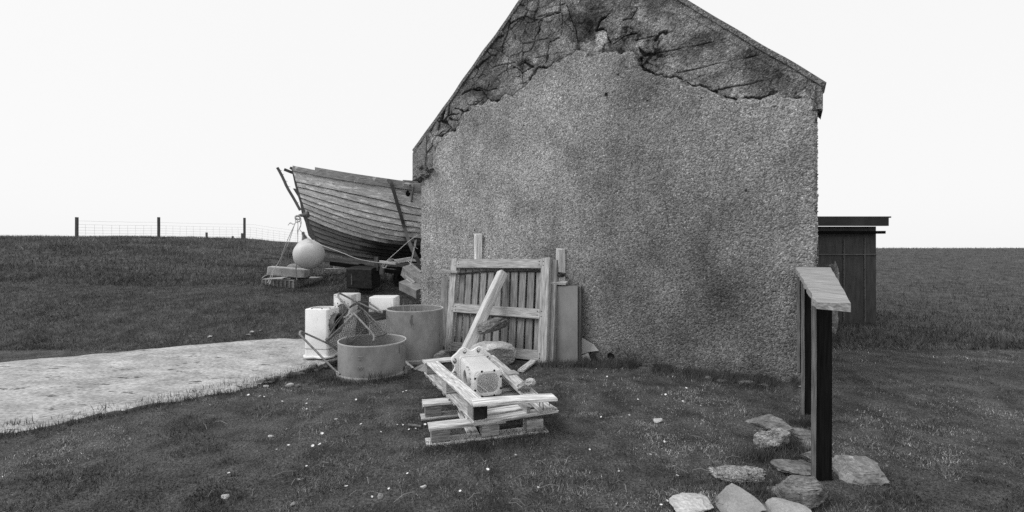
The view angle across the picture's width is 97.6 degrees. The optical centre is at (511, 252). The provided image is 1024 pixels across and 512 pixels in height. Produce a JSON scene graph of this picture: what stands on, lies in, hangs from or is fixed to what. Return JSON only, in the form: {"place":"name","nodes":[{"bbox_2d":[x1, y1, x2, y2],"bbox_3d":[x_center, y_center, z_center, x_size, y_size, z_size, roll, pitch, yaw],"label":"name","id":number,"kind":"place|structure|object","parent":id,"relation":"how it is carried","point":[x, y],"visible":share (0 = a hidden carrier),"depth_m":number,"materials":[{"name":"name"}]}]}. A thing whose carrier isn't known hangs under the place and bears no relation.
{"place":"outdoors","nodes":[
{"label":"outdoors","id":0,"kind":"place"},
{"bbox_2d":[0,338,337,432],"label":"concrete path","id":1,"kind":"structure","parent":0,"point":[40,390],"depth_m":5.56,"materials":[{"name":"grey concrete"}]},
{"bbox_2d":[303,306,343,358],"bbox_3d":[-2.748,1.149,6.519,0.485,0.701,0.420,0,0,7],"label":"plastic container","id":2,"kind":"object","parent":1,"relation":"on","point":[320,321],"visible":0.78,"depth_m":6.36,"materials":[{"name":"plastic"}]},
{"bbox_2d":[334,293,360,337],"bbox_3d":[-2.546,1.070,6.933,0.413,0.860,0.394,0,0,0],"label":"plastic container","id":3,"kind":"object","parent":1,"relation":"on","point":[343,308],"visible":0.31,"depth_m":6.78,"materials":[{"name":"grey plastic"}]},
{"bbox_2d":[356,300,367,334],"bbox_3d":[-2.331,1.064,6.945,0.226,0.637,0.228,0,0,0],"label":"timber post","id":4,"kind":"object","parent":1,"relation":"on","point":[365,309],"visible":0.23,"depth_m":6.90,"materials":[{"name":"wood"}]},
{"bbox_2d":[366,310,385,321],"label":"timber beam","id":5,"kind":"structure","parent":4,"relation":"on","point":[375,316],"depth_m":6.91,"materials":[{"name":"wood"}]},
{"bbox_2d":[333,266,346,272],"bbox_3d":[-5.514,0.563,14.683,0.590,0.269,0.348,0,0,-6],"label":"concrete block","id":6,"kind":"object","parent":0,"point":[343,269],"depth_m":14.51,"materials":[{"name":"grey concrete"}]},
{"bbox_2d":[380,274,385,282],"bbox_3d":[-3.598,0.749,12.382,0.193,0.276,0.196,0,0,0],"label":"timber block","id":7,"kind":"object","parent":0,"point":[383,278],"depth_m":12.33,"materials":[{"name":"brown wood"}]},
{"bbox_2d":[401,263,420,284],"bbox_3d":[-2.142,0.553,10.025,0.713,0.600,0.358,0,0,27],"label":"hanging block","id":8,"kind":"object","parent":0,"point":[412,272],"depth_m":9.96,"materials":[{"name":"concrete"}]},
{"bbox_2d":[0,234,1023,511],"bbox_3d":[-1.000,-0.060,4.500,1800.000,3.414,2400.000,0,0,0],"label":"ground","id":9,"kind":"structure","parent":0,"point":[598,448],"depth_m":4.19,"materials":[{"name":"plant"}]},
{"bbox_2d":[75,217,300,242],"bbox_3d":[-16.646,-1.041,31.213,11.842,2.420,15.870,0,0,10],"label":"wire fence","id":10,"kind":"object","parent":9,"relation":"on","point":[77,224],"visible":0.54,"depth_m":26.99,"materials":[{"name":"grey metal"}]},
{"bbox_2d":[221,494,229,498],"bbox_3d":[-1.870,1.592,2.920,0.050,0.024,0.044,0,0,0],"label":"stone chip","id":11,"kind":"object","parent":9,"relation":"on","point":[224,496],"visible":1,"depth_m":2.92,"materials":[{"name":"white stone"}]},
{"bbox_2d":[262,277,323,288],"bbox_3d":[-6.129,0.834,12.571,1.236,0.230,1.803,0,0,8],"label":"plastic pallet","id":12,"kind":"object","parent":9,"relation":"on","point":[281,282],"visible":0.73,"depth_m":11.96,"materials":[{"name":"grey plastic"}]},
{"bbox_3d":[-5.676,0.670,12.060,0.393,0.092,0.402,0,0,0],"label":"slab lump","id":13,"kind":"object","parent":12,"relation":"on","visible":0},
{"bbox_2d":[267,266,309,277],"bbox_3d":[-5.925,0.527,11.889,0.965,0.320,0.502,0,0,-13],"label":"concrete slab","id":14,"kind":"object","parent":13,"relation":"on","point":[281,271],"depth_m":11.66,"materials":[{"name":"grey concrete"}]},
{"bbox_2d":[287,264,312,275],"bbox_3d":[-5.897,0.515,12.455,0.677,0.403,0.420,0,0,0],"label":"concrete slab","id":15,"kind":"object","parent":14,"relation":"on","point":[294,266],"depth_m":12.31,"materials":[{"name":"grey concrete"}]},
{"bbox_2d":[256,359,337,386],"bbox_3d":[-2.430,1.554,6.371,0.214,0.149,2.485,0,0,30],"label":"rubble edge","id":16,"kind":"object","parent":9,"relation":"on","point":[313,366],"visible":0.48,"depth_m":5.69,"materials":[{"name":"grey stone"}]},
{"bbox_2d":[324,268,341,274],"bbox_3d":[-5.647,0.622,14.115,0.520,0.224,0.351,0,0,-17],"label":"concrete block","id":17,"kind":"object","parent":9,"relation":"on","point":[331,271],"depth_m":14.00,"materials":[{"name":"grey concrete"}]},
{"bbox_2d":[336,334,405,382],"bbox_3d":[-1.847,1.383,5.920,0.892,0.464,0.892,0,0,0],"label":"cut drum","id":18,"kind":"object","parent":9,"relation":"on","point":[384,353],"visible":0.94,"depth_m":5.57,"materials":[{"name":"grey plastic"}]},
{"bbox_2d":[298,292,386,374],"bbox_3d":[-2.158,1.054,6.014,1.163,0.986,0.983,0,0,-44],"label":"frame","id":19,"kind":"object","parent":18,"relation":"on","point":[329,338],"visible":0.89,"depth_m":6.14,"materials":[{"name":"metal"}]},
{"bbox_2d":[323,257,421,290],"bbox_3d":[-3.530,0.543,11.807,2.828,0.866,2.516,0,0,0],"label":"trailer","id":20,"kind":"object","parent":9,"relation":"on","point":[397,277],"visible":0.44,"depth_m":11.35,"materials":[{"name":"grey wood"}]},
{"bbox_2d":[303,231,378,262],"bbox_3d":[-4.126,-0.122,10.730,2.064,0.774,0.259,0,0,8],"label":"rope","id":21,"kind":"object","parent":20,"relation":"attached to","point":[339,251],"visible":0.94,"depth_m":10.64,"materials":[{"name":"grey fabric"}]},
{"bbox_2d":[284,166,421,262],"bbox_3d":[-2.614,-0.935,12.891,7.111,2.731,2.915,0,0,-24],"label":"clinker boat","id":22,"kind":"object","parent":20,"relation":"on","point":[354,215],"visible":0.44,"depth_m":11.91,"materials":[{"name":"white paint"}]},
{"bbox_2d":[268,222,295,283],"bbox_3d":[-5.653,0.030,11.203,0.793,1.538,0.382,0,0,18],"label":"rope","id":23,"kind":"object","parent":22,"relation":"hanging from","point":[282,253],"visible":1,"depth_m":11.13,"materials":[{"name":"grey fabric"}]},
{"bbox_2d":[288,215,301,242],"bbox_3d":[-5.307,-0.580,11.200,0.442,0.720,0.415,0,0,0],"label":"rope","id":24,"kind":"object","parent":23,"relation":"attached to","point":[297,219],"visible":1,"depth_m":11.00,"materials":[{"name":"grey fabric"}]},
{"bbox_2d":[292,232,324,268],"bbox_3d":[-4.985,-0.039,11.000,0.730,0.922,0.730,0,0,0],"label":"mooring buoy","id":25,"kind":"object","parent":24,"relation":"hanging from","point":[307,253],"visible":0.98,"depth_m":10.76,"materials":[{"name":"plastic"}]},
{"bbox_2d":[276,167,300,210],"bbox_3d":[-5.815,-1.645,11.675,0.601,1.120,0.076,0,0,-16],"label":"wooden batten","id":26,"kind":"object","parent":22,"relation":"on","point":[288,189],"visible":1,"depth_m":11.65,"materials":[{"name":"wood"}]},
{"bbox_2d":[387,179,420,265],"bbox_3d":[-2.585,-0.812,11.187,0.469,2.260,1.873,0,0,-35],"label":"lashing strap","id":27,"kind":"object","parent":22,"relation":"attached to","point":[411,247],"visible":0.98,"depth_m":11.72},
{"bbox_2d":[407,243,418,270],"bbox_3d":[-2.232,0.153,10.117,0.257,0.897,0.350,0,0,-20],"label":"rope","id":28,"kind":"object","parent":22,"relation":"hanging from","point":[412,255],"visible":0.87,"depth_m":10.20,"materials":[{"name":"grey fabric"}]},
{"bbox_2d":[346,266,379,288],"bbox_3d":[-3.590,0.612,10.825,0.673,0.541,0.445,0,0,13],"label":"black trough","id":29,"kind":"object","parent":20,"relation":"on","point":[362,277],"visible":1,"depth_m":10.65,"materials":[{"name":"plastic"}]},
{"bbox_2d":[382,235,417,267],"bbox_3d":[-2.625,-0.011,10.529,0.923,0.787,0.127,0,0,16],"label":"rope","id":30,"kind":"object","parent":20,"relation":"attached to","point":[389,259],"visible":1,"depth_m":10.57,"materials":[{"name":"grey fabric"}]},
{"bbox_2d":[377,493,382,498],"bbox_3d":[-0.856,1.584,2.911,0.039,0.022,0.052,0,0,-15],"label":"stone chip","id":31,"kind":"object","parent":9,"relation":"on","point":[380,496],"visible":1,"depth_m":2.90,"materials":[{"name":"grey stone"}]},
{"bbox_2d":[369,295,399,333],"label":"plastic containers","id":32,"kind":"object","parent":9,"relation":"on","point":[381,302],"visible":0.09,"depth_m":7.16,"materials":[{"name":"white plastic"}]},
{"bbox_2d":[404,365,410,373],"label":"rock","id":33,"kind":"object","parent":9,"relation":"on","point":[407,368],"visible":0.81,"depth_m":5.86,"materials":[{"name":"grey stone"}]},
{"bbox_2d":[399,274,420,298],"bbox_3d":[-2.162,0.745,9.849,0.613,0.505,0.390,0,0,34],"label":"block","id":34,"kind":"object","parent":9,"relation":"on","point":[411,287],"visible":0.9,"depth_m":9.74,"materials":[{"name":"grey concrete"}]},
{"bbox_2d":[386,305,442,364],"bbox_3d":[-1.473,1.228,6.800,0.871,0.765,0.871,0,0,0],"label":"tall drum","id":35,"kind":"object","parent":9,"relation":"on","point":[421,331],"visible":0.64,"depth_m":6.44,"materials":[{"name":"grey plastic"}]},
{"bbox_2d":[386,300,440,311],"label":"weeds","id":36,"kind":"object","parent":35,"relation":"in","point":[413,307],"visible":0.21,"depth_m":6.82,"materials":[{"name":"plant"}]},
{"bbox_2d":[408,423,421,427],"bbox_3d":[-0.888,1.583,4.090,0.132,0.025,0.024,0,0,18],"label":"bent rod","id":37,"kind":"object","parent":9,"relation":"on","point":[415,425],"visible":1,"depth_m":4.08,"materials":[{"name":"metal"}]},
{"bbox_2d":[414,364,423,371],"bbox_3d":[-1.256,1.615,6.068,0.217,0.123,0.462,0,0,37],"label":"splintered board","id":38,"kind":"object","parent":9,"relation":"on","point":[420,367],"visible":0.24,"depth_m":6.11,"materials":[{"name":"grey wood"}]},
{"bbox_2d":[433,350,449,358],"bbox_3d":[-1.040,1.498,6.490,0.240,0.164,0.224,0,0,-25],"label":"rock","id":39,"kind":"object","parent":9,"relation":"on","point":[442,353],"visible":0.72,"depth_m":6.41,"materials":[{"name":"grey stone"}]},
{"bbox_2d":[441,277,447,346],"bbox_3d":[-1.173,1.096,7.749,0.123,1.294,0.543,0,0,-7],"label":"loose board","id":40,"kind":"object","parent":9,"relation":"on","point":[444,292],"visible":0.47,"depth_m":7.83,"materials":[{"name":"grey wood"}]},
{"bbox_2d":[474,234,481,292],"bbox_3d":[-0.591,0.559,7.835,0.138,1.760,0.351,0,0,-4],"label":"wooden post","id":41,"kind":"object","parent":9,"relation":"on","point":[477,246],"visible":0.29,"depth_m":7.71,"materials":[{"name":"grey wood"}]},
{"bbox_2d":[203,381,754,509],"bbox_3d":[-0.279,1.571,4.094,5.818,0.053,2.733,0,0,0],"label":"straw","id":42,"kind":"object","parent":9,"relation":"on","point":[512,479],"visible":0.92,"depth_m":3.28,"materials":[{"name":"grey plant"}]},
{"bbox_2d":[420,387,548,446],"bbox_3d":[-0.361,1.522,4.434,1.071,0.159,1.296,0,0,-16],"label":"wooden pallet","id":43,"kind":"object","parent":9,"relation":"on","point":[439,431],"visible":0.42,"depth_m":3.86,"materials":[{"name":"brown wood"}]},
{"bbox_2d":[422,355,558,425],"bbox_3d":[-0.274,1.340,4.538,0.842,0.227,1.906,0,0,-24],"label":"wooden pallet","id":44,"kind":"object","parent":43,"relation":"on","point":[474,406],"visible":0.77,"depth_m":4.03,"materials":[{"name":"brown wood"}]},
{"bbox_2d":[451,346,501,396],"bbox_3d":[-0.349,1.287,4.737,0.465,0.432,0.733,0,0,-18],"label":"cast housing","id":45,"kind":"object","parent":44,"relation":"on","point":[477,371],"visible":0.85,"depth_m":4.70,"materials":[{"name":"metal"}]},
{"bbox_2d":[516,380,531,391],"bbox_3d":[0.116,1.288,4.261,0.151,0.105,0.131,0,0,0],"label":"mortar lump","id":46,"kind":"object","parent":44,"relation":"on","point":[524,386],"visible":1,"depth_m":4.24,"materials":[{"name":"concrete"}]},
{"bbox_2d":[526,378,535,385],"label":"pale stone","id":47,"kind":"object","parent":44,"relation":"on","point":[532,381],"visible":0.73,"depth_m":4.33,"materials":[{"name":"white stone"}]},
{"bbox_2d":[461,270,507,349],"bbox_3d":[-0.428,0.922,6.764,0.171,1.290,1.128,0,0,34],"label":"timber prop","id":48,"kind":"object","parent":9,"relation":"on","point":[483,313],"visible":0.81,"depth_m":6.75,"materials":[{"name":"grey wood"}]},
{"bbox_2d":[470,341,515,364],"bbox_3d":[-0.277,1.450,6.385,0.677,0.353,0.488,0,0,0],"label":"pale boulder","id":49,"kind":"object","parent":9,"relation":"on","point":[503,352],"visible":0.6,"depth_m":6.25,"materials":[{"name":"grey stone"}]},
{"bbox_2d":[478,317,510,333],"bbox_3d":[-0.262,1.079,6.599,0.481,0.241,0.380,0,0,0],"label":"dark rock","id":50,"kind":"object","parent":49,"relation":"on","point":[490,325],"visible":0.91,"depth_m":6.49,"materials":[{"name":"grey stone"}]},
{"bbox_2d":[445,257,558,362],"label":"slatted gate","id":51,"kind":"structure","parent":9,"relation":"on","point":[543,313],"depth_m":7.04,"materials":[{"name":"grey wood"}]},
{"bbox_2d":[441,269,459,272],"bbox_3d":[-1.072,0.332,7.775,0.335,0.062,0.092,0,0,27],"label":"loose board","id":52,"kind":"object","parent":51,"relation":"on","point":[445,270],"visible":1,"depth_m":7.74,"materials":[{"name":"grey wood"}]},
{"bbox_2d":[458,270,564,274],"bbox_3d":[-0.090,0.339,7.314,2.091,0.115,0.080,0,0,30],"label":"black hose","id":53,"kind":"object","parent":51,"relation":"attached to","point":[507,270],"visible":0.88,"depth_m":7.26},
{"bbox_2d":[550,281,567,284],"bbox_3d":[0.711,0.467,6.849,0.262,0.065,0.144,0,0,23],"label":"loose board","id":54,"kind":"object","parent":51,"relation":"attached to","point":[561,283],"visible":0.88,"depth_m":6.79,"materials":[{"name":"grey wood"}]},
{"bbox_2d":[518,360,535,371],"bbox_3d":[0.210,1.558,6.150,0.091,0.047,0.518,0,0,22],"label":"loose plank","id":55,"kind":"object","parent":9,"relation":"on","point":[529,363],"visible":0.97,"depth_m":6.10,"materials":[{"name":"grey wood"}]},
{"bbox_2d":[556,248,565,280],"bbox_3d":[0.747,0.761,6.956,0.130,1.642,0.134,0,0,-17],"label":"wooden post","id":56,"kind":"object","parent":9,"relation":"on","point":[560,255],"visible":0.24,"depth_m":6.90,"materials":[{"name":"grey wood"}]},
{"bbox_2d":[555,286,577,362],"bbox_3d":[0.767,1.067,6.658,0.491,1.127,0.255,0,0,24],"label":"plastic sheet","id":57,"kind":"object","parent":9,"relation":"on","point":[567,325],"visible":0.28,"depth_m":6.63,"materials":[{"name":"grey plastic"}]},
{"bbox_2d":[559,285,581,360],"bbox_3d":[0.803,1.055,6.735,0.546,1.116,0.277,0,0,21],"label":"plastic sheet","id":58,"kind":"object","parent":9,"relation":"on","point":[581,319],"visible":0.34,"depth_m":6.64,"materials":[{"name":"grey plastic"}]},
{"bbox_2d":[574,285,580,360],"bbox_3d":[0.791,1.059,6.709,0.526,1.120,0.270,0,0,22],"label":"plastic sheet","id":59,"kind":"object","parent":9,"relation":"on","point":[579,318],"visible":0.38,"depth_m":6.62,"materials":[{"name":"grey plastic"}]},
{"bbox_2d":[578,286,578,359],"bbox_3d":[0.780,1.063,6.676,0.506,1.124,0.263,0,0,25],"label":"plastic sheet","id":60,"kind":"object","parent":9,"relation":"on","point":[578,322],"visible":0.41,"depth_m":6.59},
{"bbox_2d":[582,338,598,353],"bbox_3d":[1.145,1.399,6.669,0.302,0.273,0.057,0,0,14],"label":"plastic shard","id":61,"kind":"object","parent":9,"relation":"on","point":[587,346],"visible":0.71,"depth_m":6.68,"materials":[{"name":"grey plastic"}]},
{"bbox_2d":[412,0,826,381],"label":"harled building","id":62,"kind":"structure","parent":9,"relation":"on","point":[650,167],"depth_m":6.32,"materials":[{"name":"stone"}]},
{"bbox_2d":[653,418,662,422],"bbox_3d":[1.376,1.589,4.223,0.070,0.038,0.085,0,0,37],"label":"stone chip","id":63,"kind":"object","parent":9,"relation":"on","point":[655,420],"visible":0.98,"depth_m":4.21,"materials":[{"name":"white stone"}]},
{"bbox_2d":[669,493,713,511],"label":"rock","id":64,"kind":"object","parent":9,"relation":"on","point":[689,502],"visible":1,"depth_m":2.80,"materials":[{"name":"grey stone"}]},
{"bbox_2d":[708,465,765,482],"bbox_3d":[1.615,1.582,3.201,0.425,0.039,0.228,0,0,0],"label":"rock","id":65,"kind":"object","parent":9,"relation":"on","point":[730,469],"visible":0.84,"depth_m":3.19,"materials":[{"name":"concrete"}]},
{"bbox_2d":[716,483,765,511],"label":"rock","id":66,"kind":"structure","parent":9,"relation":"on","point":[733,497],"depth_m":2.77,"materials":[{"name":"grey stone"}]},
{"bbox_2d":[762,503,770,511],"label":"rock","id":67,"kind":"object","parent":9,"relation":"on","point":[766,507],"visible":0.35,"depth_m":2.75,"materials":[{"name":"grey stone"}]},
{"bbox_2d":[745,414,793,449],"bbox_3d":[2.184,1.516,3.740,0.330,0.276,0.375,0,0,0],"label":"conglomerate lump","id":68,"kind":"object","parent":9,"relation":"on","point":[774,431],"visible":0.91,"depth_m":3.68,"materials":[{"name":"stone"}]},
{"bbox_2d":[765,497,811,511],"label":"rock","id":69,"kind":"object","parent":9,"relation":"on","point":[774,504],"visible":0.96,"depth_m":2.73,"materials":[{"name":"grey stone"}]},
{"bbox_2d":[770,459,810,474],"bbox_3d":[2.078,1.558,3.254,0.343,0.027,0.217,0,0,0],"label":"rock","id":70,"kind":"object","parent":9,"relation":"on","point":[797,467],"visible":0.75,"depth_m":3.23,"materials":[{"name":"grey stone"}]},
{"bbox_2d":[771,475,827,509],"bbox_3d":[1.864,1.535,2.879,0.347,0.206,0.268,0,0,0],"label":"rock","id":71,"kind":"object","parent":9,"relation":"on","point":[809,492],"visible":0.91,"depth_m":2.81,"materials":[{"name":"grey stone"}]},
{"bbox_2d":[788,427,810,448],"bbox_3d":[2.449,1.570,3.801,0.265,0.136,0.380,0,0,-22],"label":"rock","id":72,"kind":"object","parent":9,"relation":"on","point":[803,434],"visible":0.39,"depth_m":3.76,"materials":[{"name":"grey stone"}]},
{"bbox_2d":[798,451,810,461],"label":"rock","id":73,"kind":"object","parent":9,"relation":"on","point":[806,456],"visible":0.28,"depth_m":3.43,"materials":[{"name":"grey stone"}]},
{"bbox_2d":[795,267,850,480],"bbox_3d":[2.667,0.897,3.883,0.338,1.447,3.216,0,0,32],"label":"information sign board","id":74,"kind":"object","parent":9,"relation":"on","point":[821,295],"visible":0.99,"depth_m":3.13,"materials":[{"name":"grey wood"}]},
{"bbox_2d":[825,261,838,333],"bbox_3d":[5.486,0.772,7.819,0.233,1.256,0.449,0,0,11],"label":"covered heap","id":75,"kind":"object","parent":9,"relation":"on","point":[834,268],"visible":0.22,"depth_m":7.62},
{"bbox_2d":[817,216,890,324],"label":"dark shed","id":76,"kind":"structure","parent":9,"relation":"on","point":[847,244],"depth_m":9.60,"materials":[{"name":"grey wood"}]},
{"bbox_2d":[832,455,889,485],"bbox_3d":[2.474,1.556,3.259,0.345,0.142,0.396,0,0,0],"label":"rock","id":77,"kind":"object","parent":9,"relation":"on","point":[856,470],"visible":0.89,"depth_m":3.16,"materials":[{"name":"grey stone"}]},
{"bbox_2d":[0,0,1023,247],"label":"sky","id":78,"kind":"structure","parent":0,"point":[123,114],"materials":[{"name":"white"}]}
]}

